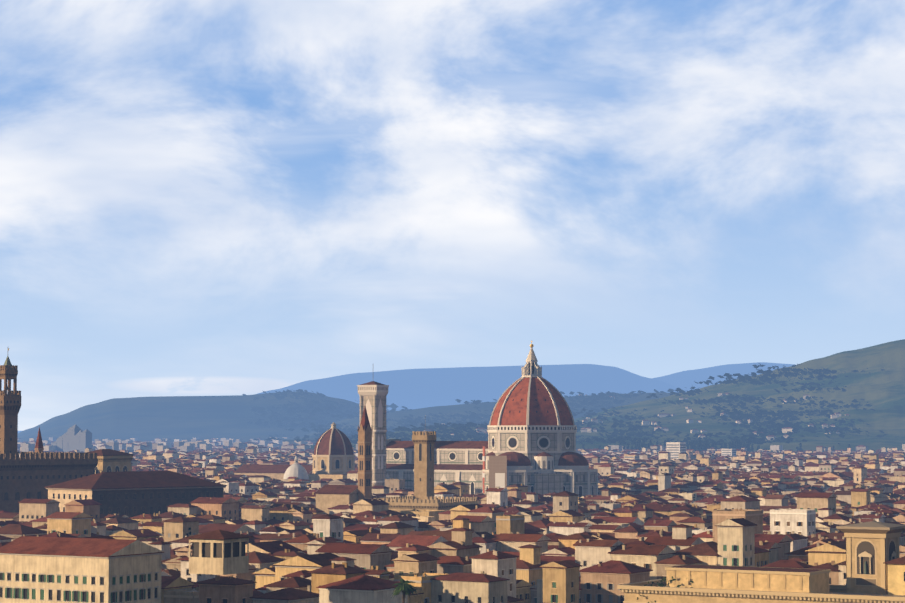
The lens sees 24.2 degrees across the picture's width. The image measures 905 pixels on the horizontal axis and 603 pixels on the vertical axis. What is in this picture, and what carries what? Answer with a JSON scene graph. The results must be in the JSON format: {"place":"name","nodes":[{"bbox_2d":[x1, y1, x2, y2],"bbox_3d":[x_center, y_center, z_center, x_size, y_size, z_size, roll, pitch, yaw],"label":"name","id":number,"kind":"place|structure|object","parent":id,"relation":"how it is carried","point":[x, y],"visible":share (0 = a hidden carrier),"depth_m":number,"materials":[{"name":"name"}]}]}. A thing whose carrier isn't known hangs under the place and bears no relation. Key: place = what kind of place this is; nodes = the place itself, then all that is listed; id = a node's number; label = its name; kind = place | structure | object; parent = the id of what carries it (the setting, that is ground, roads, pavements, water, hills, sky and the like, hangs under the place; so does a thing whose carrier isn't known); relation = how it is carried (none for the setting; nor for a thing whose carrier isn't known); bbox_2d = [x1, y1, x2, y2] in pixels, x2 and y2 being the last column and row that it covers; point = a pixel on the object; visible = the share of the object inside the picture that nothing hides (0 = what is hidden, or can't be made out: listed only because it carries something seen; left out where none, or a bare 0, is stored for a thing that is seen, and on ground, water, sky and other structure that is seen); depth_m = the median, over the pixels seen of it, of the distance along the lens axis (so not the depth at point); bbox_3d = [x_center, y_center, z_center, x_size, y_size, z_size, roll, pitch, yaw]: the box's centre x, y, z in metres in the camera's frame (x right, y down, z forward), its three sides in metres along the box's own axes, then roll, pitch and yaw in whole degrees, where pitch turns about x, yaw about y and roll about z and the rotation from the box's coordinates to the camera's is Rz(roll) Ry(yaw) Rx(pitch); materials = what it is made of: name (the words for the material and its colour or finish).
{"place":"outdoors","nodes":[
{"label":"outdoors","id":0,"kind":"place"},
{"bbox_2d":[18,391,388,441],"bbox_3d":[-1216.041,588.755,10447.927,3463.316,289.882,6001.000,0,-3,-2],"label":"hills","id":1,"kind":"structure","parent":0,"point":[172,418],"depth_m":9252.74,"materials":[{"name":"blue"}]},
{"bbox_2d":[0,0,904,430],"label":"sky","id":2,"kind":"structure","parent":0,"point":[198,197],"materials":[{"name":"blue"}]},
{"bbox_2d":[258,364,687,410],"bbox_3d":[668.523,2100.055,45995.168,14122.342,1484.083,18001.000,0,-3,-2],"label":"hills","id":3,"kind":"structure","parent":0,"point":[419,388],"depth_m":44299.54,"materials":[{"name":"blue"}]},
{"bbox_2d":[283,393,673,442],"bbox_3d":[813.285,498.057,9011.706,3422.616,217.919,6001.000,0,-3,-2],"label":"hills","id":4,"kind":"structure","parent":0,"point":[437,410],"depth_m":8537.72,"materials":[{"name":"blue"}]},
{"bbox_2d":[242,363,887,443],"bbox_3d":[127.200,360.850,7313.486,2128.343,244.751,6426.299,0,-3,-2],"label":"hill trees","id":5,"kind":"object","parent":4,"relation":"on","point":[458,426],"visible":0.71,"depth_m":5681.34,"materials":[{"name":"green plant"}]},
{"bbox_2d":[310,418,901,450],"bbox_3d":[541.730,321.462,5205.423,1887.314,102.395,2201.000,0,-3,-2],"label":"trees","id":6,"kind":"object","parent":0,"point":[684,427],"depth_m":4676.68,"materials":[{"name":"green plant"}]},
{"bbox_2d":[652,362,794,390],"bbox_3d":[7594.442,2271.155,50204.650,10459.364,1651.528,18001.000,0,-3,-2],"label":"hills","id":7,"kind":"structure","parent":0,"point":[684,379],"depth_m":49435.55,"materials":[{"name":"blue"}]},
{"bbox_2d":[574,339,904,444],"bbox_3d":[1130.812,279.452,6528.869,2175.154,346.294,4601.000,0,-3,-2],"label":"hill terrain","id":8,"kind":"structure","parent":0,"point":[882,393],"depth_m":5623.57,"materials":[{"name":"green plant"}]},
{"bbox_2d":[424,393,848,439],"bbox_3d":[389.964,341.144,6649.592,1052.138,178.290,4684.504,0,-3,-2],"label":"hill villas","id":9,"kind":"object","parent":8,"relation":"on","point":[647,422],"visible":0.4,"depth_m":4872.07,"materials":[{"name":"paint"}]},
{"label":"ground","id":10,"kind":"structure","parent":0,"visible":0},
{"bbox_2d":[34,426,43,451],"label":"spire","id":11,"kind":"structure","parent":10,"relation":"on","point":[39,446],"depth_m":1107.09,"materials":[{"name":"stone"}]},
{"bbox_2d":[86,449,133,473],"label":"orsanmichele","id":12,"kind":"structure","parent":10,"relation":"on","point":[110,460],"depth_m":1056.89,"materials":[{"name":"stone"}]},
{"bbox_2d":[0,348,226,518],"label":"fortified palace","id":13,"kind":"structure","parent":10,"relation":"on","point":[62,478],"depth_m":937.48,"materials":[{"name":"stone"}]},
{"bbox_2d":[233,422,354,482],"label":"domed church","id":14,"kind":"structure","parent":10,"relation":"on","point":[333,456],"depth_m":1580.13,"materials":[{"name":"stone"}]},
{"bbox_2d":[314,406,372,514],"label":"church with steeple","id":15,"kind":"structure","parent":10,"relation":"on","point":[328,496],"depth_m":1001.03,"materials":[{"name":"stone"}]},
{"bbox_2d":[357,381,388,485],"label":"campanile","id":16,"kind":"structure","parent":10,"relation":"on","point":[372,394],"depth_m":1332.08,"materials":[{"name":"stone"}]},
{"bbox_2d":[392,579,416,602],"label":"palm tree","id":17,"kind":"object","parent":10,"relation":"on","point":[404,587],"visible":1,"depth_m":445.24,"materials":[{"name":"green plant"}]},
{"bbox_2d":[373,431,477,511],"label":"crenellated tower building","id":18,"kind":"structure","parent":10,"relation":"on","point":[423,497],"depth_m":989.88,"materials":[{"name":"stone"}]},
{"bbox_2d":[189,460,694,602],"bbox_3d":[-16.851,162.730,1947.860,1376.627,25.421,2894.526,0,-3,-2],"label":"town trees","id":19,"kind":"object","parent":10,"relation":"on","point":[661,584],"depth_m":514.20,"materials":[{"name":"green plant"}]},
{"bbox_2d":[0,445,904,602],"bbox_3d":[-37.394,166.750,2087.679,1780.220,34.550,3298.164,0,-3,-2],"label":"city buildings","id":20,"kind":"structure","parent":10,"relation":"on","point":[258,539],"depth_m":673.18,"materials":[{"name":"paint"}]},
{"bbox_2d":[17,424,904,459],"bbox_3d":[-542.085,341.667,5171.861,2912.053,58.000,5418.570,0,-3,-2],"label":"town","id":21,"kind":"object","parent":10,"relation":"on","point":[75,437],"visible":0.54,"depth_m":4304.12,"materials":[{"name":"paint"}]},
{"bbox_2d":[386,340,597,497],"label":"cathedral","id":22,"kind":"structure","parent":10,"relation":"on","point":[531,432],"depth_m":1298.34,"materials":[{"name":"stone"}]},
{"bbox_2d":[582,439,850,451],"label":"trees","id":23,"kind":"object","parent":10,"relation":"on","point":[705,445],"visible":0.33,"depth_m":4047.86,"materials":[{"name":"green plant"}]},
{"bbox_2d":[617,521,904,602],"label":"library building","id":24,"kind":"structure","parent":10,"relation":"on","point":[875,567],"depth_m":508.00,"materials":[{"name":"stone"}]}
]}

